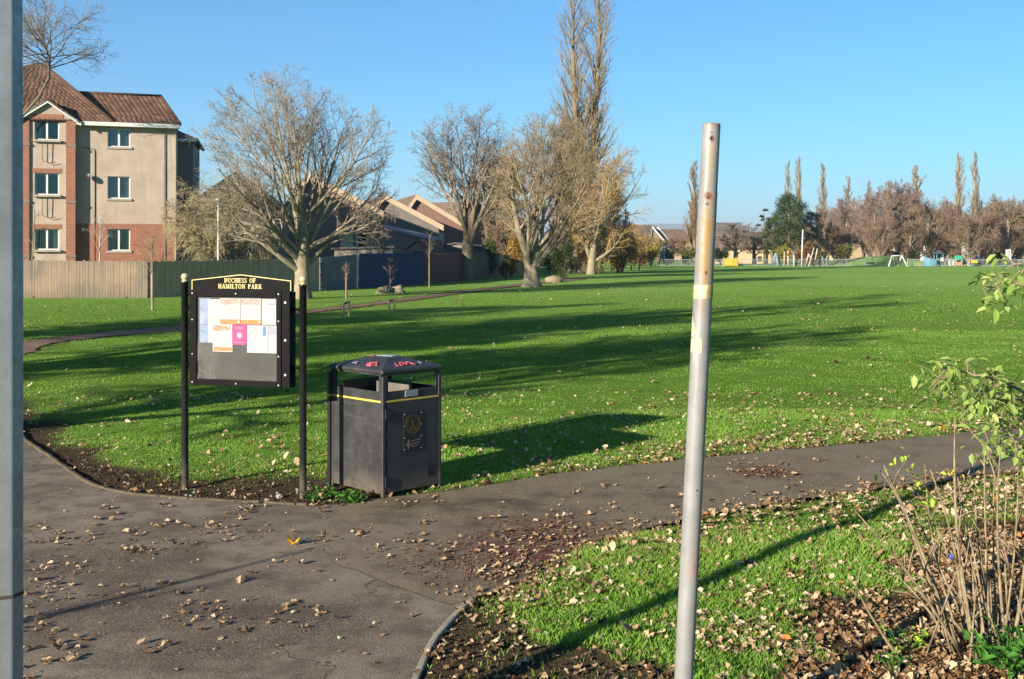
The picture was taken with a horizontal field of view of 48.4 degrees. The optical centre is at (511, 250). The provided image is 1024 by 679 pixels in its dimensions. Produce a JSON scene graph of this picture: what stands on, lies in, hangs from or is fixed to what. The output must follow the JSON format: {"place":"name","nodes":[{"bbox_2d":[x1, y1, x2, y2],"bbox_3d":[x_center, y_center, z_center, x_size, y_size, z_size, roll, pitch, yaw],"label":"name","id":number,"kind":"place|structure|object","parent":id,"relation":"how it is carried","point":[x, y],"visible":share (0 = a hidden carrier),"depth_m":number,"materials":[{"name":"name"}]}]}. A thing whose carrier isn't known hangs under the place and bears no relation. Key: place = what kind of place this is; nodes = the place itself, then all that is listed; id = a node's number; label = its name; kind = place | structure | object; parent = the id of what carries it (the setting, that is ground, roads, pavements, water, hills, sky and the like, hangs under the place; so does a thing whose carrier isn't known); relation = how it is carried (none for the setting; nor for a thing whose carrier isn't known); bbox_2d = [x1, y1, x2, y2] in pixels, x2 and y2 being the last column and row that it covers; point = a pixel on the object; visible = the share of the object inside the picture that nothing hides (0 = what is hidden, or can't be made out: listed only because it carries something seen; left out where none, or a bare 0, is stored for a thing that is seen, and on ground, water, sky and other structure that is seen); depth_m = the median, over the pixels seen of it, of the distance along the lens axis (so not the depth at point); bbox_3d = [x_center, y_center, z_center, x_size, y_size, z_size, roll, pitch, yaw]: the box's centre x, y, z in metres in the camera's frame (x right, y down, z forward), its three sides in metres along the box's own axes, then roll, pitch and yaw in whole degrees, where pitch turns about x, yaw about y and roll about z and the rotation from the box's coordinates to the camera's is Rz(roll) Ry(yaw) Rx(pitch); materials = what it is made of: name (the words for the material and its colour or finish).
{"place":"outdoors","nodes":[
{"label":"outdoors","id":0,"kind":"place"},
{"bbox_2d":[23,440,463,678],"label":"asphalt","id":1,"kind":"structure","parent":0,"point":[358,601],"depth_m":6.88,"materials":[{"name":"asphalt"}]},
{"bbox_2d":[0,0,23,678],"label":"lamp post","id":2,"kind":"object","parent":1,"relation":"on","point":[11,341],"visible":1,"depth_m":3.71,"materials":[{"name":"metal"}]},
{"bbox_2d":[23,455,1021,678],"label":"trodden leaves","id":3,"kind":"object","parent":1,"relation":"on","point":[511,573],"visible":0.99,"depth_m":7.96,"materials":[{"name":"brown plant"}]},
{"bbox_2d":[23,277,586,352],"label":"park path","id":4,"kind":"structure","parent":0,"point":[30,346],"depth_m":30.18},
{"bbox_2d":[286,173,383,279],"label":"terraced house","id":5,"kind":"structure","parent":0,"point":[328,226],"depth_m":81.97,"materials":[{"name":"plastic"}]},
{"bbox_2d":[432,202,501,267],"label":"terraced house","id":6,"kind":"structure","parent":0,"point":[479,235],"depth_m":112.64,"materials":[{"name":"brown brick"}]},
{"bbox_2d":[23,252,1023,678],"bbox_3d":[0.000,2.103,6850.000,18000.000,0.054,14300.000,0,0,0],"label":"ground","id":7,"kind":"structure","parent":0,"point":[765,282],"depth_m":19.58,"materials":[{"name":"plant"}]},
{"bbox_2d":[23,0,119,116],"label":"bare tree","id":8,"kind":"object","parent":7,"relation":"on","point":[38,32],"visible":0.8,"depth_m":55.48,"materials":[{"name":"brown plant"}]},
{"bbox_2d":[23,260,147,297],"bbox_3d":[-20.045,1.262,50.753,7.685,1.756,0.163,0,0,0],"label":"garden fence","id":9,"kind":"object","parent":7,"relation":"on","point":[79,279],"visible":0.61,"depth_m":50.68,"materials":[{"name":"wood"}]},
{"bbox_2d":[23,62,180,288],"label":"apartment building","id":10,"kind":"structure","parent":7,"relation":"on","point":[121,148],"depth_m":61.52,"materials":[{"name":"paint"}]},
{"bbox_2d":[35,121,58,139],"bbox_3d":[-24.742,-6.365,60.741,1.240,1.070,0.924,0,0,-20],"label":"window","id":11,"kind":"structure","parent":10,"relation":"in","point":[43,130],"depth_m":61.08,"materials":[{"name":"glass"}]},
{"bbox_2d":[35,173,58,194],"bbox_3d":[-24.742,-3.525,60.741,1.240,1.190,0.924,0,0,-20],"label":"window","id":12,"kind":"structure","parent":10,"relation":"in","point":[45,183],"depth_m":61.06,"materials":[{"name":"plastic"}]},
{"bbox_2d":[35,229,58,249],"bbox_3d":[-24.742,-0.600,60.741,1.240,1.140,0.924,0,0,-20],"label":"window","id":13,"kind":"structure","parent":10,"relation":"in","point":[45,239],"depth_m":60.98,"materials":[{"name":"glass"}]},
{"bbox_2d":[108,128,129,146],"bbox_3d":[-21.479,-6.120,62.295,1.200,1.040,0.924,0,0,-20],"label":"window","id":14,"kind":"structure","parent":10,"relation":"in","point":[116,137],"depth_m":61.97,"materials":[{"name":"plastic"}]},
{"bbox_2d":[108,176,129,198],"bbox_3d":[-21.479,-3.420,62.295,1.200,1.240,0.924,0,0,-20],"label":"window","id":15,"kind":"structure","parent":10,"relation":"in","point":[118,187],"depth_m":61.96,"materials":[{"name":"glass"}]},
{"bbox_2d":[108,229,129,250],"bbox_3d":[-21.479,-0.590,62.295,1.200,1.220,0.924,0,0,-20],"label":"window","id":16,"kind":"structure","parent":10,"relation":"in","point":[120,241],"depth_m":62.63,"materials":[{"name":"plastic"}]},
{"bbox_2d":[128,231,163,309],"bbox_3d":[-12.775,0.661,40.206,1.065,2.978,1.390,0,0,0],"label":"sapling","id":17,"kind":"object","parent":7,"relation":"on","point":[152,291],"visible":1,"depth_m":40.17,"materials":[{"name":"brown plant"}]},
{"bbox_2d":[23,433,307,505],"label":"kerb","id":18,"kind":"structure","parent":7,"relation":"on","point":[66,467],"depth_m":9.74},
{"bbox_2d":[177,131,204,260],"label":"apartment building","id":19,"kind":"structure","parent":7,"relation":"on","point":[188,159],"depth_m":70.53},
{"bbox_2d":[159,153,280,260],"bbox_3d":[-15.061,-1.616,59.503,6.258,7.665,5.825,0,0,0],"label":"drooping tree","id":20,"kind":"object","parent":7,"relation":"on","point":[188,229],"visible":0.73,"depth_m":58.78,"materials":[{"name":"brown plant"}]},
{"bbox_2d":[148,258,318,297],"bbox_3d":[-13.175,1.255,55.410,0.163,1.769,11.008,0,0,33],"label":"garden fence","id":21,"kind":"object","parent":7,"relation":"on","point":[167,279],"visible":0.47,"depth_m":53.80,"materials":[{"name":"wood"}]},
{"bbox_2d":[181,273,306,498],"bbox_3d":[-2.338,1.199,9.870,1.240,2.002,0.122,0,0,18],"label":"noticeboard","id":22,"kind":"object","parent":7,"relation":"on","point":[205,364],"visible":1,"depth_m":9.81,"materials":[{"name":"black metal"}]},
{"bbox_2d":[200,298,209,324],"bbox_3d":[-2.678,0.529,9.938,0.103,0.229,0.003,0,0,19],"label":"poster","id":23,"kind":"object","parent":22,"relation":"attached to","point":[204,311],"visible":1,"depth_m":9.94,"materials":[{"name":"white paper"}]},
{"bbox_2d":[208,299,219,342],"bbox_3d":[-2.581,0.611,9.904,0.134,0.379,0.003,0,0,18],"label":"poster","id":24,"kind":"object","parent":22,"relation":"attached to","point":[213,311],"visible":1,"depth_m":9.91,"materials":[{"name":"white paper"}]},
{"bbox_2d":[213,324,232,351],"bbox_3d":[-2.506,0.756,9.877,0.198,0.240,0.002,0,0,18],"label":"poster","id":25,"kind":"object","parent":22,"relation":"attached to","point":[222,337],"visible":1,"depth_m":9.88,"materials":[{"name":"white paper"}]},
{"bbox_2d":[220,298,239,323],"bbox_3d":[-2.437,0.522,9.855,0.201,0.222,0.002,0,0,18],"label":"poster","id":26,"kind":"object","parent":22,"relation":"attached to","point":[229,310],"visible":1,"depth_m":9.86,"materials":[{"name":"white paper"}]},
{"bbox_2d":[232,325,246,344],"bbox_3d":[-2.349,0.725,9.824,0.142,0.172,0.003,0,0,18],"label":"poster","id":27,"kind":"object","parent":22,"relation":"attached to","point":[239,334],"visible":1,"depth_m":9.82,"materials":[{"name":"pink paper"}]},
{"bbox_2d":[241,298,260,324],"bbox_3d":[-2.243,0.522,9.792,0.198,0.222,0.002,0,0,18],"label":"poster","id":28,"kind":"object","parent":22,"relation":"attached to","point":[250,311],"visible":1,"depth_m":9.79,"materials":[{"name":"white paper"}]},
{"bbox_2d":[247,325,267,352],"bbox_3d":[-2.182,0.757,9.772,0.201,0.236,0.003,0,0,18],"label":"poster","id":29,"kind":"object","parent":22,"relation":"attached to","point":[257,338],"visible":1,"depth_m":9.77,"materials":[{"name":"white paper"}]},
{"bbox_2d":[262,299,275,324],"bbox_3d":[-2.076,0.523,9.738,0.138,0.218,0.004,0,0,18],"label":"poster","id":30,"kind":"object","parent":22,"relation":"attached to","point":[268,311],"visible":1,"depth_m":9.74,"materials":[{"name":"white paper"}]},
{"bbox_2d":[268,326,276,352],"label":"poster","id":31,"kind":"object","parent":22,"relation":"attached to","point":[272,339],"visible":1,"depth_m":9.73,"materials":[{"name":"white paper"}]},
{"bbox_2d":[199,172,293,259],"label":"terraced house","id":32,"kind":"structure","parent":7,"relation":"on","point":[283,252],"depth_m":78.10,"materials":[{"name":"plastic"}]},
{"bbox_2d":[183,62,399,298],"bbox_3d":[-9.439,-3.015,50.042,9.474,10.474,8.142,0,0,-22],"label":"bare tree","id":33,"kind":"object","parent":7,"relation":"on","point":[300,249],"visible":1,"depth_m":49.65,"materials":[{"name":"brown plant"}]},
{"bbox_2d":[319,255,356,289],"bbox_3d":[-9.387,1.177,61.669,0.161,1.926,3.483,0,0,25],"label":"garden fence","id":34,"kind":"object","parent":7,"relation":"on","point":[333,274],"visible":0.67,"depth_m":61.46,"materials":[{"name":"wood"}]},
{"bbox_2d":[329,487,369,503],"bbox_3d":[-1.347,2.040,9.517,0.334,0.137,0.281,0,0,15],"label":"grass tuft","id":35,"kind":"object","parent":7,"relation":"on","point":[354,494],"visible":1,"depth_m":9.50,"materials":[{"name":"green plant"}]},
{"bbox_2d":[331,246,406,285],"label":"garden shed","id":36,"kind":"structure","parent":7,"relation":"on","point":[341,251],"depth_m":68.05,"materials":[{"name":"fabric"}]},
{"bbox_2d":[327,354,442,497],"bbox_3d":[-1.125,1.511,10.101,0.696,1.166,0.774,0,0,-45],"label":"litter bin","id":37,"kind":"object","parent":7,"relation":"on","point":[383,435],"visible":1,"depth_m":9.88,"materials":[{"name":"plastic"}]},
{"bbox_2d":[385,397,437,493],"bbox_3d":[-0.865,1.672,9.842,0.596,0.761,0.030,0,0,-45],"label":"door","id":38,"kind":"structure","parent":37,"relation":"in","point":[412,425],"depth_m":9.83,"materials":[{"name":"plastic"}]},
{"bbox_2d":[356,253,424,287],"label":"garden fence","id":39,"kind":"object","parent":7,"relation":"on","point":[410,268],"visible":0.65,"depth_m":67.09,"materials":[{"name":"wood"}]},
{"bbox_2d":[363,222,444,247],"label":"extension","id":40,"kind":"object","parent":7,"relation":"on","point":[401,237],"visible":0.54,"depth_m":80.15,"materials":[{"name":"fabric"}]},
{"bbox_2d":[367,194,443,237],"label":"terraced house","id":41,"kind":"structure","parent":7,"relation":"on","point":[410,219],"depth_m":92.05,"materials":[{"name":"plastic"}]},
{"bbox_2d":[404,240,445,253],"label":"garden shed","id":42,"kind":"structure","parent":7,"relation":"on","point":[418,246],"depth_m":79.02,"materials":[{"name":"fabric"}]},
{"bbox_2d":[397,194,463,243],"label":"terraced house","id":43,"kind":"structure","parent":7,"relation":"on","point":[452,232],"depth_m":98.18,"materials":[{"name":"brown brick"}]},
{"bbox_2d":[412,598,474,678],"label":"kerb","id":44,"kind":"structure","parent":7,"relation":"on","point":[434,639],"depth_m":6.13,"materials":[{"name":"concrete"}]},
{"bbox_2d":[425,253,462,283],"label":"garden fence","id":45,"kind":"object","parent":7,"relation":"on","point":[444,268],"visible":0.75,"depth_m":75.11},
{"bbox_2d":[406,102,525,280],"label":"bare tree","id":46,"kind":"object","parent":7,"relation":"on","point":[469,224],"visible":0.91,"depth_m":78.44,"materials":[{"name":"brown plant"}]},
{"bbox_2d":[443,242,488,253],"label":"garden shed","id":47,"kind":"structure","parent":7,"relation":"on","point":[454,248],"depth_m":85.96,"materials":[{"name":"fabric"}]},
{"bbox_2d":[473,253,498,279],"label":"garden fence","id":48,"kind":"object","parent":7,"relation":"on","point":[481,269],"visible":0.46,"depth_m":84.14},
{"bbox_2d":[481,236,498,273],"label":"bush","id":49,"kind":"object","parent":7,"relation":"on","point":[491,250],"visible":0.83,"depth_m":85.82,"materials":[{"name":"green plant"}]},
{"bbox_2d":[479,190,515,253],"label":"thicket","id":50,"kind":"object","parent":7,"relation":"on","point":[495,235],"visible":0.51,"depth_m":95.63,"materials":[{"name":"brown plant"}]},
{"bbox_2d":[477,154,528,254],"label":"bare tree","id":51,"kind":"object","parent":7,"relation":"on","point":[504,195],"visible":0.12,"depth_m":117.68,"materials":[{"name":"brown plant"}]},
{"bbox_2d":[498,259,517,278],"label":"bush","id":52,"kind":"object","parent":7,"relation":"on","point":[504,268],"visible":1,"depth_m":85.82,"materials":[{"name":"green plant"}]},
{"bbox_2d":[500,234,524,276],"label":"bush","id":53,"kind":"object","parent":7,"relation":"on","point":[514,247],"visible":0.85,"depth_m":91.55,"materials":[{"name":"yellow plant"}]},
{"bbox_2d":[23,283,1023,678],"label":"fallen leaves","id":54,"kind":"object","parent":7,"relation":"on","point":[923,659],"visible":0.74,"depth_m":7.34,"materials":[{"name":"brown plant"}]},
{"bbox_2d":[59,457,1021,678],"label":"soil crumbs","id":55,"kind":"object","parent":7,"relation":"on","point":[528,668],"visible":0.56,"depth_m":6.84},
{"bbox_2d":[487,103,612,286],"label":"bare tree","id":56,"kind":"object","parent":7,"relation":"on","point":[534,257],"visible":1,"depth_m":65.55,"materials":[{"name":"brown plant"}]},
{"bbox_2d":[551,240,574,278],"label":"bush","id":57,"kind":"object","parent":7,"relation":"on","point":[568,249],"visible":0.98,"depth_m":83.94,"materials":[{"name":"green plant"}]},
{"bbox_2d":[546,0,623,273],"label":"poplar","id":58,"kind":"object","parent":7,"relation":"on","point":[594,120],"visible":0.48,"depth_m":103.73,"materials":[{"name":"brown plant"}]},
{"bbox_2d":[570,216,623,273],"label":"bush","id":59,"kind":"object","parent":7,"relation":"on","point":[600,263],"visible":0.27,"depth_m":103.71,"materials":[{"name":"brown plant"}]},
{"bbox_2d":[561,142,654,274],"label":"bare tree","id":60,"kind":"object","parent":7,"relation":"on","point":[591,250],"visible":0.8,"depth_m":100.75,"materials":[{"name":"brown plant"}]},
{"bbox_2d":[597,193,634,272],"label":"thicket","id":61,"kind":"object","parent":7,"relation":"on","point":[625,221],"visible":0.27,"depth_m":108.76,"materials":[{"name":"plant"}]},
{"bbox_2d":[603,247,634,272],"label":"bush","id":62,"kind":"object","parent":7,"relation":"on","point":[622,260],"visible":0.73,"depth_m":105.57,"materials":[{"name":"green plant"}]},
{"bbox_2d":[620,224,648,269],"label":"thicket","id":63,"kind":"object","parent":7,"relation":"on","point":[639,237],"visible":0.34,"depth_m":121.89,"materials":[{"name":"brown plant"}]},
{"bbox_2d":[324,429,1023,603],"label":"footpath","id":64,"kind":"structure","parent":7,"relation":"on","point":[541,497],"depth_m":9.44,"materials":[{"name":"asphalt"}]},
{"bbox_2d":[660,236,689,263],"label":"thicket","id":65,"kind":"object","parent":7,"relation":"on","point":[680,246],"visible":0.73,"depth_m":181.76,"materials":[{"name":"brown plant"}]},
{"bbox_2d":[683,160,698,264],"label":"poplar","id":66,"kind":"object","parent":7,"relation":"on","point":[691,236],"visible":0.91,"depth_m":164.63,"materials":[{"name":"brown plant"}]},
{"bbox_2d":[674,123,720,678],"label":"sign pole","id":67,"kind":"object","parent":7,"relation":"on","point":[696,422],"visible":1,"depth_m":4.57,"materials":[{"name":"metal"}]},
{"bbox_2d":[716,222,755,264],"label":"bare tree","id":68,"kind":"object","parent":7,"relation":"on","point":[735,233],"visible":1,"depth_m":171.66,"materials":[{"name":"brown plant"}]},
{"bbox_2d":[715,234,774,263],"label":"cream building","id":69,"kind":"structure","parent":7,"relation":"on","point":[744,255],"depth_m":185.96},
{"bbox_2d":[740,232,768,263],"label":"bare tree","id":70,"kind":"object","parent":7,"relation":"on","point":[756,242],"visible":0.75,"depth_m":177.82,"materials":[{"name":"brown plant"}]},
{"bbox_2d":[761,217,781,262],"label":"conifer","id":71,"kind":"object","parent":7,"relation":"on","point":[766,235],"visible":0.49,"depth_m":171.78,"materials":[{"name":"green plant"}]},
{"bbox_2d":[738,258,806,265],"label":"railing","id":72,"kind":"object","parent":7,"relation":"on","point":[756,259],"visible":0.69,"depth_m":153.44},
{"bbox_2d":[766,192,808,251],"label":"conifer","id":73,"kind":"object","parent":7,"relation":"on","point":[790,225],"visible":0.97,"depth_m":164.09,"materials":[{"name":"green plant"}]},
{"bbox_2d":[794,156,804,261],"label":"poplar","id":74,"kind":"object","parent":7,"relation":"on","point":[798,177],"visible":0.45,"depth_m":204.86,"materials":[{"name":"brown plant"}]},
{"bbox_2d":[799,211,827,264],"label":"bare tree","id":75,"kind":"object","parent":7,"relation":"on","point":[815,216],"visible":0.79,"depth_m":169.83,"materials":[{"name":"brown plant"}]},
{"bbox_2d":[816,161,830,235],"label":"poplar","id":76,"kind":"object","parent":7,"relation":"on","point":[823,188],"visible":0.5,"depth_m":199.89,"materials":[{"name":"brown plant"}]},
{"bbox_2d":[807,204,841,255],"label":"bare tree","id":77,"kind":"object","parent":7,"relation":"on","point":[820,213],"visible":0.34,"depth_m":179.59,"materials":[{"name":"brown plant"}]},
{"bbox_2d":[820,221,849,262],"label":"bare tree","id":78,"kind":"object","parent":7,"relation":"on","point":[834,236],"visible":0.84,"depth_m":171.66,"materials":[{"name":"brown plant"}]},
{"bbox_2d":[835,243,853,263],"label":"bush","id":79,"kind":"object","parent":7,"relation":"on","point":[844,251],"visible":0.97,"depth_m":159.62,"materials":[{"name":"green plant"}]},
{"bbox_2d":[806,258,885,265],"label":"railing","id":80,"kind":"object","parent":7,"relation":"on","point":[846,259],"visible":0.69,"depth_m":153.98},
{"bbox_2d":[828,196,867,258],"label":"bare tree","id":81,"kind":"object","parent":7,"relation":"on","point":[843,216],"visible":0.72,"depth_m":177.54,"materials":[{"name":"brown plant"}]},
{"bbox_2d":[847,195,885,256],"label":"bare tree","id":82,"kind":"object","parent":7,"relation":"on","point":[863,245],"visible":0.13,"depth_m":191.80,"materials":[{"name":"brown plant"}]},
{"bbox_2d":[850,186,899,256],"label":"bare tree","id":83,"kind":"object","parent":7,"relation":"on","point":[872,202],"visible":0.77,"depth_m":171.66,"materials":[{"name":"brown plant"}]},
{"bbox_2d":[863,215,901,255],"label":"bare tree","id":84,"kind":"object","parent":7,"relation":"on","point":[875,242],"visible":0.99,"depth_m":167.45,"materials":[{"name":"brown plant"}]},
{"bbox_2d":[870,178,909,250],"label":"bare tree","id":85,"kind":"object","parent":7,"relation":"on","point":[890,196],"visible":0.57,"depth_m":184.37,"materials":[{"name":"brown plant"}]},
{"bbox_2d":[874,651,912,671],"bbox_3d":[1.888,2.049,5.671,0.170,0.106,0.172,0,0,-37],"label":"weed","id":86,"kind":"object","parent":7,"relation":"on","point":[877,657],"visible":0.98,"depth_m":5.68,"materials":[{"name":"green plant"}]},
{"bbox_2d":[873,623,928,653],"bbox_3d":[2.032,2.029,5.971,0.287,0.147,0.252,0,0,-36],"label":"weed","id":87,"kind":"object","parent":7,"relation":"on","point":[917,639],"visible":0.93,"depth_m":5.97,"materials":[{"name":"green plant"}]},
{"bbox_2d":[892,216,929,258],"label":"bare tree","id":88,"kind":"object","parent":7,"relation":"on","point":[918,227],"visible":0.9,"depth_m":167.49,"materials":[{"name":"brown plant"}]},
{"bbox_2d":[900,182,934,253],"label":"bare tree","id":89,"kind":"object","parent":7,"relation":"on","point":[911,203],"visible":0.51,"depth_m":181.81,"materials":[{"name":"brown plant"}]},
{"bbox_2d":[903,165,931,251],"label":"poplar","id":90,"kind":"object","parent":7,"relation":"on","point":[915,180],"visible":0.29,"depth_m":189.92,"materials":[{"name":"brown plant"}]},
{"bbox_2d":[908,201,951,258],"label":"bare tree","id":91,"kind":"object","parent":7,"relation":"on","point":[931,243],"visible":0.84,"depth_m":171.66,"materials":[{"name":"brown plant"}]},
{"bbox_2d":[839,420,1023,664],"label":"bare shrub","id":92,"kind":"object","parent":7,"relation":"on","point":[961,594],"visible":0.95,"depth_m":6.03,"materials":[{"name":"brown plant"}]},
{"bbox_2d":[921,250,953,265],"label":"play tower","id":93,"kind":"structure","parent":7,"relation":"on","point":[927,261],"depth_m":152.84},
{"bbox_2d":[925,215,963,263],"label":"bare tree","id":94,"kind":"object","parent":7,"relation":"on","point":[944,249],"visible":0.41,"depth_m":173.29,"materials":[{"name":"brown plant"}]},
{"bbox_2d":[952,152,967,261],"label":"poplar","id":95,"kind":"object","parent":7,"relation":"on","point":[959,189],"visible":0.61,"depth_m":187.91,"materials":[{"name":"brown plant"}]},
{"bbox_2d":[908,216,1023,475],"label":"leafy shrub","id":96,"kind":"object","parent":7,"relation":"on","point":[991,404],"visible":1,"depth_m":5.01,"materials":[{"name":"green plant"}]},
{"bbox_2d":[946,211,989,264],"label":"bare tree","id":97,"kind":"object","parent":7,"relation":"on","point":[969,231],"visible":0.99,"depth_m":160.06,"materials":[{"name":"brown plant"}]},
{"bbox_2d":[967,151,982,258],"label":"poplar","id":98,"kind":"object","parent":7,"relation":"on","point":[975,203],"visible":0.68,"depth_m":187.69,"materials":[{"name":"brown plant"}]},
{"bbox_2d":[959,207,1006,264],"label":"bare tree","id":99,"kind":"object","parent":7,"relation":"on","point":[987,223],"visible":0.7,"depth_m":163.48,"materials":[{"name":"brown plant"}]},
{"bbox_2d":[962,616,1023,678],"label":"weed","id":100,"kind":"object","parent":7,"relation":"on","point":[983,649],"visible":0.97,"depth_m":5.65,"materials":[{"name":"green plant"}]},
{"bbox_2d":[987,197,1023,264],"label":"bare tree","id":101,"kind":"object","parent":7,"relation":"on","point":[1012,241],"visible":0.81,"depth_m":169.74,"materials":[{"name":"brown plant"}]},
{"bbox_2d":[1003,204,1023,262],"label":"bare tree","id":102,"kind":"object","parent":7,"relation":"on","point":[1020,251],"visible":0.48,"depth_m":171.86,"materials":[{"name":"brown plant"}]},
{"bbox_2d":[23,0,1023,230],"label":"sky","id":103,"kind":"structure","parent":0,"point":[874,91],"materials":[{"name":"blue"}]},
{"bbox_2d":[660,229,688,258],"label":"house","id":104,"kind":"structure","parent":0,"point":[672,233],"depth_m":257.37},
{"bbox_2d":[538,224,892,243],"bbox_3d":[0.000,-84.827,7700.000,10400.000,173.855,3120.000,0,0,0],"label":"hills","id":105,"kind":"structure","parent":0,"point":[670,226],"depth_m":7059.56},
{"bbox_2d":[823,256,922,265],"bbox_3d":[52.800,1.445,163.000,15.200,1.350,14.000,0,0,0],"label":"building","id":106,"kind":"structure","parent":0,"point":[881,262],"depth_m":158.25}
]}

